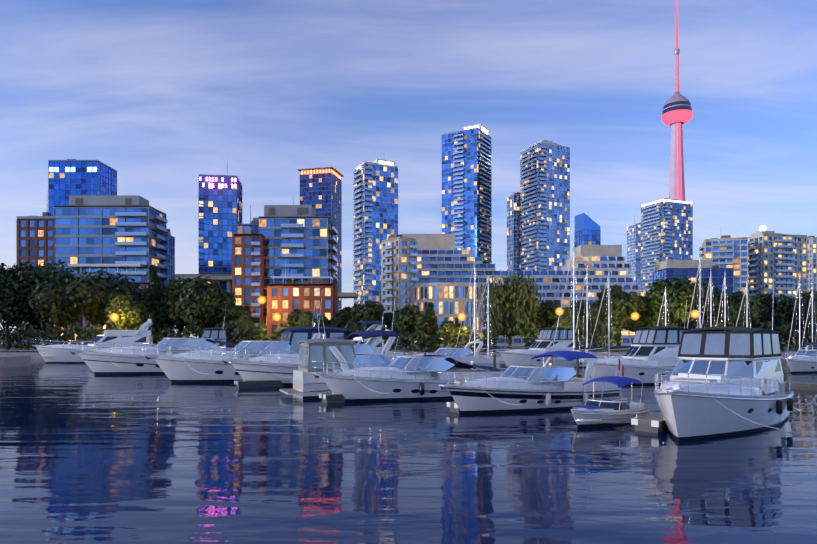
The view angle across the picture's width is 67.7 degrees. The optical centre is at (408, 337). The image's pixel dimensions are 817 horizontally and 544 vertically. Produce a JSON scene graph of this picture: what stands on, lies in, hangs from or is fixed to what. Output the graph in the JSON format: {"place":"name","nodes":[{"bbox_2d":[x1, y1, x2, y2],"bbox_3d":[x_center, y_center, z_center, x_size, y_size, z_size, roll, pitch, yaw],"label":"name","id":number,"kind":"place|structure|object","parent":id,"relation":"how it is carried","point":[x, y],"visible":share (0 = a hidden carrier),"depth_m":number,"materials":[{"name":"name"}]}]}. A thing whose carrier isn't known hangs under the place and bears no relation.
{"place":"outdoors","nodes":[
{"label":"outdoors","id":0,"kind":"place"},
{"bbox_2d":[49,282,163,344],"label":"midrise brick base","id":1,"kind":"object","parent":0,"point":[85,322],"depth_m":200.54,"materials":[{"name":"brown brick"}]},
{"bbox_2d":[232,227,268,339],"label":"brick building","id":2,"kind":"structure","parent":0,"point":[248,267],"depth_m":191.74,"materials":[{"name":"red brick"}]},
{"bbox_2d":[175,274,357,297],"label":"expressway","id":3,"kind":"structure","parent":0,"point":[227,278],"depth_m":291.56,"materials":[{"name":"concrete"}]},
{"bbox_2d":[381,234,418,345],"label":"terraced block","id":4,"kind":"structure","parent":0,"point":[399,262],"depth_m":232.74,"materials":[{"name":"grey concrete"}]},
{"bbox_2d":[0,339,815,351],"bbox_3d":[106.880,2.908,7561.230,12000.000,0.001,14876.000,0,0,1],"label":"quay wall","id":5,"kind":"structure","parent":0,"point":[604,349],"depth_m":154.62,"materials":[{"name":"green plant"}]},
{"bbox_2d":[0,263,46,350],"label":"tree","id":6,"kind":"object","parent":5,"relation":"on","point":[12,315],"visible":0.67,"depth_m":130.97,"materials":[{"name":"green plant"}]},
{"bbox_2d":[16,209,53,346],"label":"brick building","id":7,"kind":"structure","parent":5,"relation":"on","point":[35,239],"depth_m":205.83,"materials":[{"name":"brown brick"}]},
{"bbox_2d":[1,259,85,336],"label":"tree","id":8,"kind":"object","parent":5,"relation":"on","point":[39,270],"visible":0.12,"depth_m":132.70,"materials":[{"name":"green plant"}]},
{"bbox_2d":[28,268,120,344],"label":"tree","id":9,"kind":"object","parent":5,"relation":"on","point":[60,299],"visible":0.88,"depth_m":129.31,"materials":[{"name":"green plant"}]},
{"bbox_2d":[48,159,116,215],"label":"tower","id":10,"kind":"structure","parent":5,"relation":"on","point":[67,178],"depth_m":332.78,"materials":[{"name":"blue glass"}]},
{"bbox_2d":[54,179,167,281],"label":"office building","id":11,"kind":"structure","parent":5,"relation":"on","point":[114,234],"depth_m":201.66,"materials":[{"name":"blue glass"}]},
{"bbox_2d":[84,272,146,327],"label":"tree","id":12,"kind":"object","parent":5,"relation":"on","point":[137,291],"visible":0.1,"depth_m":141.14,"materials":[{"name":"green plant"}]},
{"bbox_2d":[104,286,156,329],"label":"tree","id":13,"kind":"object","parent":5,"relation":"on","point":[128,309],"visible":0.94,"depth_m":127.72,"materials":[{"name":"green plant"}]},
{"bbox_2d":[0,321,266,351],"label":"hedge","id":14,"kind":"object","parent":5,"relation":"on","point":[91,334],"visible":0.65,"depth_m":125.55,"materials":[{"name":"green plant"}]},
{"bbox_2d":[134,264,173,339],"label":"tree","id":15,"kind":"object","parent":5,"relation":"on","point":[151,295],"visible":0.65,"depth_m":134.00,"materials":[{"name":"green plant"}]},
{"bbox_2d":[161,229,174,334],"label":"midrise","id":16,"kind":"structure","parent":5,"relation":"on","point":[169,254],"depth_m":212.79,"materials":[{"name":"blue glass"}]},
{"bbox_2d":[155,276,198,333],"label":"tree","id":17,"kind":"object","parent":5,"relation":"on","point":[169,292],"visible":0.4,"depth_m":134.26,"materials":[{"name":"green plant"}]},
{"bbox_2d":[173,275,236,330],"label":"tree","id":18,"kind":"object","parent":5,"relation":"on","point":[201,302],"visible":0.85,"depth_m":129.78,"materials":[{"name":"green plant"}]},
{"bbox_2d":[198,174,241,336],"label":"tower","id":19,"kind":"structure","parent":5,"relation":"on","point":[220,208],"depth_m":302.74,"materials":[{"name":"blue glass"}]},
{"bbox_2d":[216,305,252,347],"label":"tree","id":20,"kind":"object","parent":5,"relation":"on","point":[235,316],"visible":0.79,"depth_m":129.75,"materials":[{"name":"green plant"}]},
{"bbox_2d":[232,305,260,342],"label":"tree","id":21,"kind":"object","parent":5,"relation":"on","point":[248,309],"visible":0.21,"depth_m":135.95,"materials":[{"name":"green plant"}]},
{"bbox_2d":[237,205,257,233],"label":"building","id":22,"kind":"structure","parent":5,"relation":"on","point":[253,224],"depth_m":209.94,"materials":[{"name":"blue glass"}]},
{"bbox_2d":[257,297,265,303],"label":"street lamp","id":23,"kind":"object","parent":5,"relation":"on","point":[261,300],"visible":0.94,"depth_m":174.44,"materials":[{"name":"yellow glass"}]},
{"bbox_2d":[258,203,337,340],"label":"apartment building","id":24,"kind":"structure","parent":5,"relation":"on","point":[300,240],"depth_m":195.75,"materials":[{"name":"blue glass"}]},
{"bbox_2d":[267,263,337,340],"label":"brick building","id":25,"kind":"structure","parent":5,"relation":"on","point":[288,297],"depth_m":183.55,"materials":[{"name":"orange brick"}]},
{"bbox_2d":[287,309,322,326],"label":"tree","id":26,"kind":"object","parent":5,"relation":"on","point":[296,318],"visible":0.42,"depth_m":132.74,"materials":[{"name":"green plant"}]},
{"bbox_2d":[297,167,343,310],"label":"tower","id":27,"kind":"structure","parent":5,"relation":"on","point":[321,191],"depth_m":424.82,"materials":[{"name":"blue glass"}]},
{"bbox_2d":[265,320,387,344],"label":"hedge","id":28,"kind":"object","parent":5,"relation":"on","point":[276,333],"visible":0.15,"depth_m":126.96,"materials":[{"name":"green plant"}]},
{"bbox_2d":[316,315,345,328],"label":"tree","id":29,"kind":"object","parent":5,"relation":"on","point":[334,322],"visible":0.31,"depth_m":136.77,"materials":[{"name":"green plant"}]},
{"bbox_2d":[329,270,336,285],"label":"midrise","id":30,"kind":"structure","parent":5,"relation":"on","point":[334,281],"depth_m":198.66,"materials":[{"name":"grey glass"}]},
{"bbox_2d":[334,307,350,334],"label":"tree","id":31,"kind":"object","parent":5,"relation":"on","point":[343,314],"visible":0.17,"depth_m":139.49,"materials":[{"name":"green plant"}]},
{"bbox_2d":[349,300,391,332],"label":"tree","id":32,"kind":"object","parent":5,"relation":"on","point":[370,311],"visible":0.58,"depth_m":134.40,"materials":[{"name":"green plant"}]},
{"bbox_2d":[353,159,397,305],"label":"tower","id":33,"kind":"structure","parent":5,"relation":"on","point":[375,203],"depth_m":354.57,"materials":[{"name":"blue glass"}]},
{"bbox_2d":[384,312,398,350],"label":"tree","id":34,"kind":"object","parent":5,"relation":"on","point":[389,314],"visible":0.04,"depth_m":138.98,"materials":[{"name":"green plant"}]},
{"bbox_2d":[391,304,428,350],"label":"tree","id":35,"kind":"object","parent":5,"relation":"on","point":[410,318],"visible":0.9,"depth_m":131.37,"materials":[{"name":"green plant"}]},
{"bbox_2d":[417,302,439,348],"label":"tree","id":36,"kind":"object","parent":5,"relation":"on","point":[433,328],"visible":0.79,"depth_m":137.11,"materials":[{"name":"green plant"}]},
{"bbox_2d":[387,324,497,351],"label":"hedge","id":37,"kind":"object","parent":5,"relation":"on","point":[452,336],"visible":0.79,"depth_m":124.53,"materials":[{"name":"green plant"}]},
{"bbox_2d":[411,282,482,346],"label":"building","id":38,"kind":"structure","parent":5,"relation":"on","point":[448,299],"depth_m":206.15,"materials":[{"name":"beige glass"}]},
{"bbox_2d":[440,320,463,347],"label":"tree","id":39,"kind":"object","parent":5,"relation":"on","point":[452,325],"visible":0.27,"depth_m":130.67,"materials":[{"name":"green plant"}]},
{"bbox_2d":[442,124,491,263],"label":"tower","id":40,"kind":"structure","parent":5,"relation":"on","point":[466,186],"depth_m":425.89,"materials":[{"name":"blue glass"}]},
{"bbox_2d":[481,272,540,348],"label":"tree","id":41,"kind":"object","parent":5,"relation":"on","point":[517,301],"visible":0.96,"depth_m":132.62,"materials":[{"name":"green plant"}]},
{"bbox_2d":[507,192,519,270],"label":"tower","id":42,"kind":"structure","parent":5,"relation":"on","point":[513,231],"depth_m":470.69,"materials":[{"name":"blue glass"}]},
{"bbox_2d":[402,234,646,345],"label":"terraced block","id":43,"kind":"structure","parent":5,"relation":"on","point":[440,259],"depth_m":244.19,"materials":[{"name":"grey glass"}]},
{"bbox_2d":[520,140,569,270],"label":"tower","id":44,"kind":"structure","parent":5,"relation":"on","point":[544,205],"depth_m":455.54,"materials":[{"name":"blue glass"}]},
{"bbox_2d":[531,301,563,330],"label":"tree","id":45,"kind":"object","parent":5,"relation":"on","point":[547,313],"visible":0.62,"depth_m":140.02,"materials":[{"name":"green plant"}]},
{"bbox_2d":[553,307,585,329],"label":"tree","id":46,"kind":"object","parent":5,"relation":"on","point":[566,317],"visible":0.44,"depth_m":131.13,"materials":[{"name":"green plant"}]},
{"bbox_2d":[523,322,622,351],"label":"hedge","id":47,"kind":"object","parent":5,"relation":"on","point":[613,333],"visible":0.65,"depth_m":126.18,"materials":[{"name":"green plant"}]},
{"bbox_2d":[574,213,600,247],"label":"skyscraper","id":48,"kind":"structure","parent":5,"relation":"on","point":[587,231],"depth_m":330.37,"materials":[{"name":"blue glass"}]},
{"bbox_2d":[569,299,607,350],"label":"tree","id":49,"kind":"object","parent":5,"relation":"on","point":[594,314],"visible":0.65,"depth_m":134.78,"materials":[{"name":"green plant"}]},
{"bbox_2d":[594,284,646,350],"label":"tree","id":50,"kind":"object","parent":5,"relation":"on","point":[631,303],"visible":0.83,"depth_m":133.82,"materials":[{"name":"green plant"}]},
{"bbox_2d":[626,215,640,291],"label":"tower","id":51,"kind":"structure","parent":5,"relation":"on","point":[633,244],"depth_m":598.69,"materials":[{"name":"blue glass"}]},
{"bbox_2d":[625,296,654,331],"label":"tree","id":52,"kind":"object","parent":5,"relation":"on","point":[639,323],"visible":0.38,"depth_m":137.73,"materials":[{"name":"green plant"}]},
{"bbox_2d":[641,198,692,291],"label":"tower","id":53,"kind":"structure","parent":5,"relation":"on","point":[666,228],"depth_m":525.22,"materials":[{"name":"blue glass"}]},
{"bbox_2d":[661,2,692,200],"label":"observation tower","id":54,"kind":"structure","parent":5,"relation":"on","point":[677,113],"depth_m":985.28,"materials":[{"name":"concrete"}]},
{"bbox_2d":[645,276,718,328],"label":"tree","id":55,"kind":"object","parent":5,"relation":"on","point":[680,291],"visible":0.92,"depth_m":131.84,"materials":[{"name":"green plant"}]},
{"bbox_2d":[653,250,732,328],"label":"block","id":56,"kind":"structure","parent":5,"relation":"on","point":[669,269],"depth_m":238.57,"materials":[{"name":"blue glass"}]},
{"bbox_2d":[699,235,747,295],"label":"block","id":57,"kind":"structure","parent":5,"relation":"on","point":[725,251],"depth_m":299.84,"materials":[{"name":"grey glass"}]},
{"bbox_2d":[698,283,748,327],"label":"tree","id":58,"kind":"object","parent":5,"relation":"on","point":[706,321],"visible":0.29,"depth_m":135.28,"materials":[{"name":"green plant"}]},
{"bbox_2d":[718,292,769,327],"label":"tree","id":59,"kind":"object","parent":5,"relation":"on","point":[761,308],"visible":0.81,"depth_m":130.18,"materials":[{"name":"green plant"}]},
{"bbox_2d":[712,320,816,351],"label":"hedge","id":60,"kind":"object","parent":5,"relation":"on","point":[785,330],"visible":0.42,"depth_m":127.57,"materials":[{"name":"green plant"}]},
{"bbox_2d":[748,225,806,343],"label":"block","id":61,"kind":"structure","parent":5,"relation":"on","point":[780,259],"depth_m":310.18,"materials":[{"name":"beige concrete"}]},
{"bbox_2d":[757,293,804,340],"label":"tree","id":62,"kind":"object","parent":5,"relation":"on","point":[781,312],"visible":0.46,"depth_m":133.84,"materials":[{"name":"green plant"}]},
{"bbox_2d":[786,291,811,348],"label":"tree","id":63,"kind":"object","parent":5,"relation":"on","point":[803,300],"visible":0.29,"depth_m":137.82,"materials":[{"name":"green plant"}]},
{"bbox_2d":[803,291,816,332],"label":"tree","id":64,"kind":"object","parent":5,"relation":"on","point":[808,324],"visible":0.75,"depth_m":134.26,"materials":[{"name":"green plant"}]},
{"bbox_2d":[807,236,816,340],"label":"block","id":65,"kind":"structure","parent":5,"relation":"on","point":[811,259],"depth_m":376.77,"materials":[{"name":"beige glass"}]},
{"bbox_2d":[0,359,816,543],"bbox_3d":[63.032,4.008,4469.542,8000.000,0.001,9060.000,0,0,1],"label":"water","id":66,"kind":"structure","parent":0,"point":[88,455],"depth_m":18.16,"materials":[{"name":"blue liquid"}]},
{"bbox_2d":[0,350,48,367],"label":"pier","id":67,"kind":"structure","parent":66,"relation":"in","point":[13,361],"depth_m":84.62,"materials":[{"name":"concrete"}]},
{"bbox_2d":[32,317,152,362],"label":"motorboat","id":68,"kind":"object","parent":66,"relation":"on","point":[58,353],"visible":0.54,"depth_m":98.17,"materials":[{"name":"white paint"}]},
{"bbox_2d":[69,337,237,374],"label":"cruiser","id":69,"kind":"object","parent":66,"relation":"on","point":[125,360],"visible":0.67,"depth_m":66.57,"materials":[{"name":"white paint"}]},
{"bbox_2d":[190,310,226,350],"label":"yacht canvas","id":70,"kind":"object","parent":66,"relation":"on","point":[219,334],"visible":0.06,"depth_m":93.41,"materials":[{"name":"black paint"}]},
{"bbox_2d":[143,290,346,382],"bbox_3d":[-14.053,0.104,56.926,19.714,9.508,7.179,0,0,-23],"label":"motorboat","id":71,"kind":"object","parent":66,"relation":"on","point":[204,366],"visible":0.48,"depth_m":54.48,"materials":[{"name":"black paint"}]},
{"bbox_2d":[234,379,283,387],"bbox_3d":[-9.999,3.738,51.412,9.050,0.780,1.065,0,0,-29],"label":"finger dock","id":72,"kind":"object","parent":66,"relation":"on","point":[255,383],"visible":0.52,"depth_m":49.73,"materials":[{"name":"grey wood"}]},
{"bbox_2d":[221,292,398,385],"bbox_3d":[-6.595,0.336,53.114,18.714,8.942,6.602,0,0,-25],"label":"cruiser","id":73,"kind":"object","parent":66,"relation":"on","point":[280,366],"visible":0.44,"depth_m":50.38,"materials":[{"name":"white paint"}]},
{"bbox_2d":[319,391,345,402],"bbox_3d":[-1.466,3.738,40.067,9.050,0.780,1.065,0,0,-31],"label":"finger dock","id":74,"kind":"object","parent":66,"relation":"on","point":[327,397],"visible":0.19,"depth_m":37.72,"materials":[{"name":"grey wood"}]},
{"bbox_2d":[279,305,390,399],"bbox_3d":[-2.660,0.997,43.583,12.605,7.321,4.861,0,0,-21],"label":"cruiser","id":75,"kind":"object","parent":66,"relation":"on","point":[307,384],"visible":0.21,"depth_m":40.47,"materials":[{"name":"white paint"}]},
{"bbox_2d":[351,321,402,356],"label":"boat","id":76,"kind":"object","parent":66,"relation":"on","point":[380,342],"visible":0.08,"depth_m":83.50,"materials":[{"name":"paint"}]},
{"bbox_2d":[0,352,795,358],"bbox_3d":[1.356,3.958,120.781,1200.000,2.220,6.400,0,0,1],"label":"seawall","id":77,"kind":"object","parent":66,"relation":"in","point":[33,356],"visible":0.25,"depth_m":118.64,"materials":[{"name":"concrete"}]},
{"bbox_2d":[111,313,118,329],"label":"street lamp","id":78,"kind":"object","parent":77,"relation":"on","point":[114,317],"visible":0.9,"depth_m":122.26,"materials":[{"name":"yellow"}]},
{"bbox_2d":[458,313,465,347],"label":"street lamp","id":79,"kind":"object","parent":77,"relation":"on","point":[460,316],"visible":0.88,"depth_m":121.83,"materials":[{"name":"yellow"}]},
{"bbox_2d":[557,307,562,326],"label":"street lamp","id":80,"kind":"object","parent":77,"relation":"on","point":[558,311],"visible":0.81,"depth_m":122.53,"materials":[{"name":"yellow glass"}]},
{"bbox_2d":[631,312,638,319],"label":"street lamp","id":81,"kind":"object","parent":77,"relation":"on","point":[635,316],"visible":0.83,"depth_m":120.62,"materials":[{"name":"yellow glass"}]},
{"bbox_2d":[690,310,697,317],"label":"street lamp","id":82,"kind":"object","parent":77,"relation":"on","point":[694,313],"visible":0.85,"depth_m":121.48,"materials":[{"name":"yellow glass"}]},
{"bbox_2d":[312,355,502,401],"bbox_3d":[0.478,2.882,40.332,14.120,3.501,5.158,0,0,-29],"label":"boat","id":83,"kind":"object","parent":66,"relation":"on","point":[409,378],"visible":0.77,"depth_m":38.64,"materials":[{"name":"white paint"}]},
{"bbox_2d":[392,323,506,369],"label":"cruiser","id":84,"kind":"object","parent":66,"relation":"on","point":[459,354],"visible":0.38,"depth_m":70.83,"materials":[{"name":"white paint"}]},
{"bbox_2d":[447,400,461,412],"bbox_3d":[6.549,3.738,35.523,10.050,0.780,1.064,0,0,-33],"label":"finger dock","id":85,"kind":"object","parent":66,"relation":"on","point":[453,406],"visible":0.08,"depth_m":32.83,"materials":[{"name":"grey wood"}]},
{"bbox_2d":[456,259,501,356],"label":"sailboat","id":86,"kind":"object","parent":66,"relation":"on","point":[483,347],"visible":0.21,"depth_m":91.59,"materials":[{"name":"white paint"}]},
{"bbox_2d":[468,271,515,366],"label":"sailboat","id":87,"kind":"object","parent":66,"relation":"on","point":[502,362],"visible":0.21,"depth_m":83.03,"materials":[{"name":"white paint"}]},
{"bbox_2d":[439,324,626,413],"bbox_3d":[7.154,1.502,34.559,12.848,6.090,4.561,0,0,-33],"label":"cruiser","id":88,"kind":"object","parent":66,"relation":"on","point":[522,388],"visible":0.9,"depth_m":33.30,"materials":[{"name":"white paint"}]},
{"bbox_2d":[496,315,590,366],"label":"yacht","id":89,"kind":"object","parent":66,"relation":"on","point":[544,342],"visible":0.56,"depth_m":82.17,"materials":[{"name":"white paint"}]},
{"bbox_2d":[552,243,602,367],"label":"sailboat","id":90,"kind":"object","parent":66,"relation":"on","point":[562,362],"visible":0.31,"depth_m":82.52,"materials":[{"name":"white paint"}]},
{"bbox_2d":[575,270,605,356],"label":"sailboat","id":91,"kind":"object","parent":66,"relation":"on","point":[596,347],"visible":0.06,"depth_m":91.37,"materials":[{"name":"white paint"}]},
{"bbox_2d":[570,376,649,427],"bbox_3d":[9.318,3.183,28.943,2.267,2.649,6.075,0,0,45],"label":"motorboat","id":92,"kind":"object","parent":66,"relation":"on","point":[594,413],"visible":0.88,"depth_m":28.15,"materials":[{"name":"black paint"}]},
{"bbox_2d":[589,272,631,357],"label":"sailboat","id":93,"kind":"object","parent":66,"relation":"on","point":[609,347],"visible":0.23,"depth_m":86.87,"materials":[{"name":"white paint"}]},
{"bbox_2d":[424,353,816,389],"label":"dock","id":94,"kind":"object","parent":66,"relation":"in","point":[796,385],"visible":0.06,"depth_m":47.80,"materials":[{"name":"grey wood"}]},
{"bbox_2d":[579,302,689,384],"bbox_3d":[21.023,0.395,53.556,14.486,8.375,5.174,0,0,-24],"label":"motor yacht","id":95,"kind":"object","parent":66,"relation":"on","point":[649,354],"visible":0.5,"depth_m":52.50,"materials":[{"name":"white paint"}]},
{"bbox_2d":[631,412,668,432],"bbox_3d":[13.593,3.738,29.508,1.266,0.780,10.050,0,0,45],"label":"finger dock","id":96,"kind":"object","parent":66,"relation":"on","point":[655,423],"visible":0.25,"depth_m":26.09,"materials":[{"name":"grey wood"}]},
{"bbox_2d":[657,287,676,325],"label":"sailboat","id":97,"kind":"object","parent":66,"relation":"on","point":[665,308],"visible":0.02,"depth_m":101.63,"materials":[{"name":"white paint"}]},
{"bbox_2d":[687,257,716,327],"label":"sailboat","id":98,"kind":"object","parent":66,"relation":"on","point":[700,297],"visible":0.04,"depth_m":96.04,"materials":[{"name":"white paint"}]},
{"bbox_2d":[701,274,722,327],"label":"sailboat","id":99,"kind":"object","parent":66,"relation":"on","point":[710,317],"visible":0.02,"depth_m":91.12,"materials":[{"name":"white paint"}]},
{"bbox_2d":[716,274,735,326],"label":"sailboat","id":100,"kind":"object","parent":66,"relation":"on","point":[725,303],"visible":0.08,"depth_m":101.47,"materials":[{"name":"white paint"}]},
{"bbox_2d":[653,279,799,440],"bbox_3d":[14.086,0.794,27.499,5.566,7.426,13.496,0,0,40],"label":"motor yacht","id":101,"kind":"object","parent":66,"relation":"on","point":[725,381],"visible":0.96,"depth_m":26.17,"materials":[{"name":"white paint"}]},
{"bbox_2d":[736,284,760,326],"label":"sailboat","id":102,"kind":"object","parent":66,"relation":"on","point":[746,321],"visible":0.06,"depth_m":95.95,"materials":[{"name":"white paint"}]},
{"bbox_2d":[783,340,816,372],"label":"cruiser","id":103,"kind":"object","parent":66,"relation":"on","point":[802,361],"visible":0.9,"depth_m":69.65,"materials":[{"name":"white paint"}]},
{"bbox_2d":[787,275,815,357],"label":"sailboat","id":104,"kind":"object","parent":66,"relation":"on","point":[799,283],"visible":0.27,"depth_m":101.32,"materials":[{"name":"white paint"}]},
{"bbox_2d":[801,283,816,349],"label":"sailboat","id":105,"kind":"object","parent":66,"relation":"on","point":[812,305],"visible":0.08,"depth_m":107.40,"materials":[{"name":"white paint"}]},
{"bbox_2d":[813,395,816,406],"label":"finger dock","id":106,"kind":"object","parent":66,"relation":"on","point":[814,401],"visible":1,"depth_m":31.67,"materials":[{"name":"wood"}]},
{"bbox_2d":[0,0,816,337],"label":"sky","id":107,"kind":"structure","parent":0,"point":[165,94],"materials":[{"name":"blue"}]}
]}

